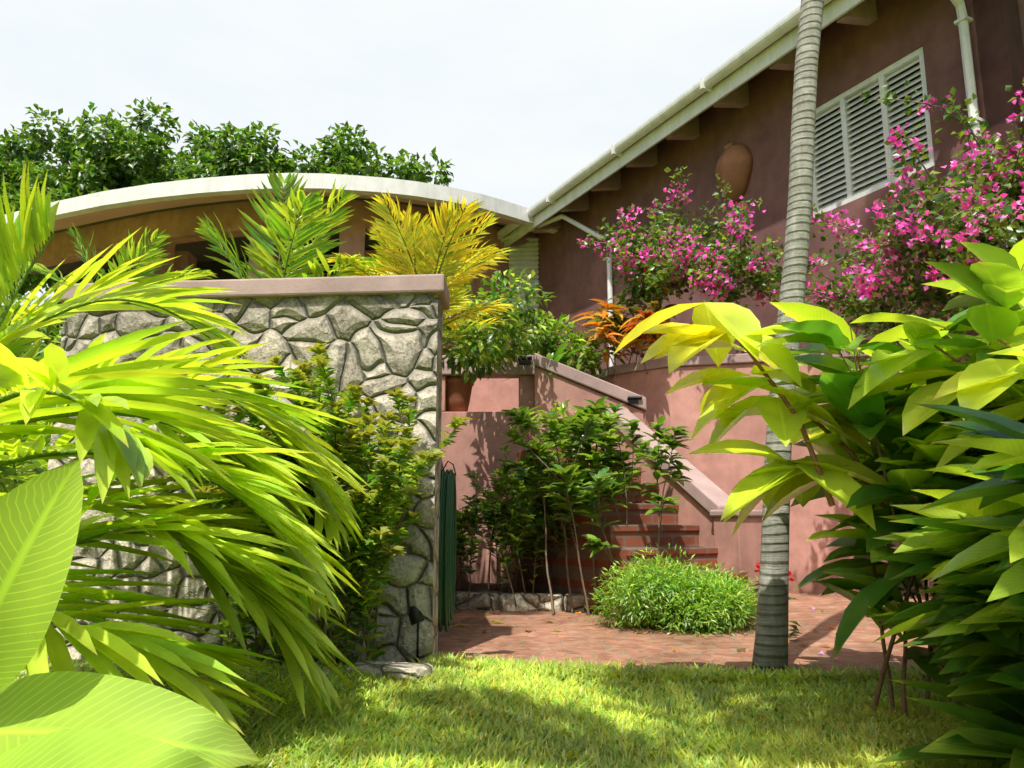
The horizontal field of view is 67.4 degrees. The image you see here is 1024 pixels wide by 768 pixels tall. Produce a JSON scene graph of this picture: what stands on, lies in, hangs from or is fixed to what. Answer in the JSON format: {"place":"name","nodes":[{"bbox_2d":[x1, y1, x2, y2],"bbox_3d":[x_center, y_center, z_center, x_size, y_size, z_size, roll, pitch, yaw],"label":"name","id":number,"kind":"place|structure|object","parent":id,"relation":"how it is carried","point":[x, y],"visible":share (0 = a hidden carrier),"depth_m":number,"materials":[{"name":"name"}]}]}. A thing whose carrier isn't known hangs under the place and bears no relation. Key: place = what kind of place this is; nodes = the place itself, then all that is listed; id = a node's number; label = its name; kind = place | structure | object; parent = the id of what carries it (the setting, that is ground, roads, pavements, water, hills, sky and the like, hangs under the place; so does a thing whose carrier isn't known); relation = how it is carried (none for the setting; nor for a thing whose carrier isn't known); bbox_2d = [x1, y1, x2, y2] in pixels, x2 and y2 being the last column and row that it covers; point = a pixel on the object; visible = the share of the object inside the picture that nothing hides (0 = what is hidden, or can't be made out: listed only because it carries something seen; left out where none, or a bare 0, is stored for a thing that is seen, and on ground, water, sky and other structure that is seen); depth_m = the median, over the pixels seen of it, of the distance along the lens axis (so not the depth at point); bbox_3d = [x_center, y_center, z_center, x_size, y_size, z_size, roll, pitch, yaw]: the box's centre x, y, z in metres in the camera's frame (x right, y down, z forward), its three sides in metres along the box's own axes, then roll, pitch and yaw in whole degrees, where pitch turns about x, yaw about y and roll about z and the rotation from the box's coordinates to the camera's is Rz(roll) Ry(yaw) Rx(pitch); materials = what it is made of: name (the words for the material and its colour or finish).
{"place":"outdoors","nodes":[
{"label":"outdoors","id":0,"kind":"place"},
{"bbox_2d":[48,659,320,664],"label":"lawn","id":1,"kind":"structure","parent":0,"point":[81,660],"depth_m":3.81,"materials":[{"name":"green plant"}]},
{"bbox_2d":[0,459,260,767],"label":"leaves","id":2,"kind":"object","parent":1,"relation":"on","point":[66,719],"visible":1,"depth_m":0.89,"materials":[{"name":"green plant"}]},
{"bbox_2d":[21,661,433,680],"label":"bed edging stones","id":3,"kind":"object","parent":1,"relation":"on","point":[417,670],"visible":0.08,"depth_m":3.15,"materials":[{"name":"grey stone"}]},
{"bbox_2d":[47,293,442,662],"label":"stone wall","id":4,"kind":"structure","parent":1,"relation":"on","point":[378,346],"depth_m":4.01,"materials":[{"name":"grey stone"}]},
{"bbox_2d":[57,274,449,309],"bbox_3d":[-1.425,-0.088,6.553,2.140,0.100,5.125,0,-10,0],"label":"wall coping","id":5,"kind":"object","parent":4,"relation":"on","point":[344,286],"visible":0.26,"depth_m":4.09,"materials":[{"name":"beige concrete"}]},
{"bbox_2d":[409,461,456,662],"bbox_3d":[-0.437,0.895,3.983,0.137,1.020,0.385,-4,-11,21],"label":"hanger and spot","id":6,"kind":"object","parent":4,"relation":"attached to","point":[415,615],"visible":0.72,"depth_m":3.76,"materials":[{"name":"black metal"}]},
{"bbox_2d":[438,469,456,631],"bbox_3d":[-0.352,0.898,4.181,0.070,0.862,0.170,-1,-10,7],"label":"gate","id":7,"kind":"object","parent":4,"relation":"attached to","point":[447,551],"visible":0.99,"depth_m":4.12,"materials":[{"name":"green"}]},
{"bbox_2d":[16,199,534,480],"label":"pavilion walls","id":8,"kind":"structure","parent":1,"relation":"on","point":[179,225],"depth_m":13.65,"materials":[{"name":"beige paint"}]},
{"bbox_2d":[50,247,395,345],"bbox_3d":[-5.997,-1.194,16.842,13.388,5.600,5.993,-4,-11,22],"label":"pavilion interior","id":9,"kind":"object","parent":8,"relation":"in","point":[215,267],"visible":0.1,"depth_m":17.07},
{"bbox_2d":[21,196,504,274],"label":"pavilion roof","id":10,"kind":"structure","parent":8,"relation":"on","point":[198,250],"depth_m":15.92,"materials":[{"name":"brown wood"}]},
{"bbox_2d":[5,173,557,323],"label":"white pavilion trim","id":11,"kind":"structure","parent":10,"relation":"attached to","point":[522,257],"depth_m":12.36,"materials":[{"name":"white paint"}]},
{"bbox_2d":[50,192,548,232],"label":"pavilion soffit","id":12,"kind":"structure","parent":10,"relation":"attached to","point":[82,219],"depth_m":13.18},
{"bbox_2d":[147,342,471,666],"bbox_3d":[-0.909,0.587,3.495,1.445,1.462,1.353,4,-11,-21],"label":"shrub","id":13,"kind":"object","parent":1,"relation":"on","point":[347,440],"depth_m":3.31,"materials":[{"name":"green plant"}]},
{"bbox_2d":[455,583,563,608],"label":"bed soil","id":14,"kind":"structure","parent":1,"relation":"on","point":[477,587],"depth_m":6.77,"materials":[{"name":"brown soil"}]},
{"bbox_2d":[473,591,503,595],"bbox_3d":[-0.192,1.701,6.056,0.260,0.112,0.180,2,-10,-11],"label":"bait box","id":15,"kind":"object","parent":14,"relation":"on","point":[497,592],"visible":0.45,"depth_m":6.06,"materials":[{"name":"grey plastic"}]},
{"bbox_2d":[456,396,692,615],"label":"bed shrubs","id":16,"kind":"object","parent":14,"relation":"on","point":[586,419],"depth_m":5.86,"materials":[{"name":"green plant"}]},
{"bbox_2d":[585,543,757,636],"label":"fern bush leaves","id":17,"kind":"object","parent":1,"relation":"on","point":[665,592],"visible":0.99,"depth_m":4.85,"materials":[{"name":"green plant"}]},
{"bbox_2d":[437,593,931,674],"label":"terracotta paving","id":18,"kind":"structure","parent":1,"relation":"on","point":[577,636],"depth_m":4.43,"materials":[{"name":"brown brick"}]},
{"bbox_2d":[454,591,583,611],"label":"bed kerb","id":19,"kind":"structure","parent":18,"relation":"on","point":[490,601],"depth_m":5.87,"materials":[{"name":"stone"}]},
{"bbox_2d":[452,610,837,652],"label":"litter dry leaves","id":20,"kind":"object","parent":18,"relation":"on","point":[741,650],"visible":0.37,"depth_m":4.78,"materials":[{"name":"brown plant"}]},
{"bbox_2d":[440,357,929,595],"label":"stair walls","id":21,"kind":"structure","parent":18,"relation":"on","point":[480,439],"depth_m":7.57,"materials":[{"name":"pink paint"}]},
{"bbox_2d":[446,377,473,411],"bbox_3d":[-0.565,0.132,7.897,0.346,0.356,0.346,0,-10,0],"label":"terracotta pot","id":22,"kind":"object","parent":21,"relation":"on","point":[458,394],"visible":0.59,"depth_m":7.77,"materials":[{"name":"orange ceramic"}]},
{"bbox_2d":[481,356,641,404],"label":"step lights","id":23,"kind":"object","parent":21,"relation":"on","point":[630,399],"visible":0.64,"depth_m":7.56,"materials":[{"name":"black metal"}]},
{"bbox_2d":[442,345,903,516],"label":"stair copings","id":24,"kind":"object","parent":21,"relation":"on","point":[707,494],"visible":0.39,"depth_m":7.49,"materials":[{"name":"concrete"}]},
{"bbox_2d":[536,0,1023,595],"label":"house walls","id":25,"kind":"structure","parent":1,"relation":"on","point":[572,274],"depth_m":8.97,"materials":[{"name":"paint"}]},
{"bbox_2d":[505,0,832,236],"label":"house roof","id":26,"kind":"structure","parent":25,"relation":"on","point":[681,109],"depth_m":9.82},
{"bbox_2d":[510,0,877,246],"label":"rafter tails","id":27,"kind":"object","parent":26,"relation":"attached to","point":[864,13],"visible":0.65,"depth_m":10.28,"materials":[{"name":"wood"}]},
{"bbox_2d":[577,166,849,310],"bbox_3d":[2.061,-1.610,8.357,2.548,1.787,2.054,0,-10,0],"label":"bougainvillea","id":28,"kind":"object","parent":25,"relation":"on","point":[743,256],"depth_m":8.12,"materials":[{"name":"green plant"}]},
{"bbox_2d":[577,182,827,306],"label":"bougainvillea flowers","id":29,"kind":"object","parent":28,"relation":"attached to","point":[709,283],"visible":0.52,"depth_m":7.94,"materials":[{"name":"pink plant"}]},
{"bbox_2d":[715,143,752,203],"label":"terracotta urn","id":30,"kind":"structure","parent":25,"relation":"attached to","point":[734,166],"depth_m":9.52,"materials":[{"name":"brown ceramic"}]},
{"bbox_2d":[497,0,987,366],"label":"white trim","id":31,"kind":"structure","parent":25,"relation":"attached to","point":[833,11],"depth_m":8.39,"materials":[{"name":"white paint"}]},
{"bbox_2d":[820,63,928,202],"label":"window shutters","id":32,"kind":"object","parent":25,"relation":"in","point":[892,90],"depth_m":8.27,"materials":[{"name":"white wood"}]},
{"bbox_2d":[771,80,1023,375],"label":"bougainvillea","id":33,"kind":"object","parent":25,"relation":"attached to","point":[1015,232],"depth_m":6.34,"materials":[{"name":"plant"}]},
{"bbox_2d":[805,78,1023,306],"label":"bougainvillea flowers","id":34,"kind":"object","parent":33,"relation":"attached to","point":[971,230],"visible":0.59,"depth_m":6.24,"materials":[{"name":"pink plant"}]},
{"bbox_2d":[752,0,823,672],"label":"palm trunk","id":35,"kind":"object","parent":1,"relation":"on","point":[770,650],"visible":0.76,"depth_m":3.98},
{"bbox_2d":[0,96,454,299],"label":"tree","id":36,"kind":"object","parent":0,"point":[145,163],"depth_m":29.65,"materials":[{"name":"green plant"}]},
{"bbox_2d":[0,0,800,341],"label":"sky","id":37,"kind":"structure","parent":0,"point":[520,96],"materials":[{"name":"white"}]},
{"bbox_2d":[570,280,679,377],"bbox_3d":[1.230,-0.591,8.161,1.098,1.005,0.948,-6,-12,30],"label":"croton","id":38,"kind":"object","parent":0,"point":[616,327],"depth_m":8.12,"materials":[{"name":"orange plant"}]},
{"bbox_2d":[515,448,757,626],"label":"brick steps","id":39,"kind":"structure","parent":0,"point":[638,532],"depth_m":5.94,"materials":[{"name":"brown brick"}]},
{"label":"ground","id":40,"kind":"structure","parent":0,"visible":0},
{"bbox_2d":[0,162,374,735],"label":"palm","id":41,"kind":"object","parent":40,"relation":"on","point":[145,385],"depth_m":2.40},
{"bbox_2d":[0,168,605,492],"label":"terrace palms","id":42,"kind":"object","parent":40,"relation":"on","point":[495,348],"depth_m":5.75,"materials":[{"name":"green plant"}]},
{"bbox_2d":[325,190,515,347],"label":"golden cane fronds","id":43,"kind":"object","parent":42,"relation":"on","point":[421,250],"visible":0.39,"depth_m":5.02,"materials":[{"name":"yellow plant"}]},
{"bbox_2d":[12,650,1004,767],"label":"lawn grass","id":44,"kind":"structure","parent":40,"relation":"on","point":[462,711],"depth_m":2.62,"materials":[{"name":"green plant"}]},
{"bbox_2d":[751,562,802,640],"bbox_3d":[1.527,1.286,4.442,0.286,0.527,0.178,0,-10,0],"label":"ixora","id":45,"kind":"object","parent":40,"relation":"on","point":[794,633],"depth_m":4.44,"materials":[{"name":"plant"}]},
{"bbox_2d":[613,239,1023,767],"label":"shrub","id":46,"kind":"object","parent":40,"relation":"on","point":[948,434],"depth_m":2.69,"materials":[{"name":"green plant"}]}
]}

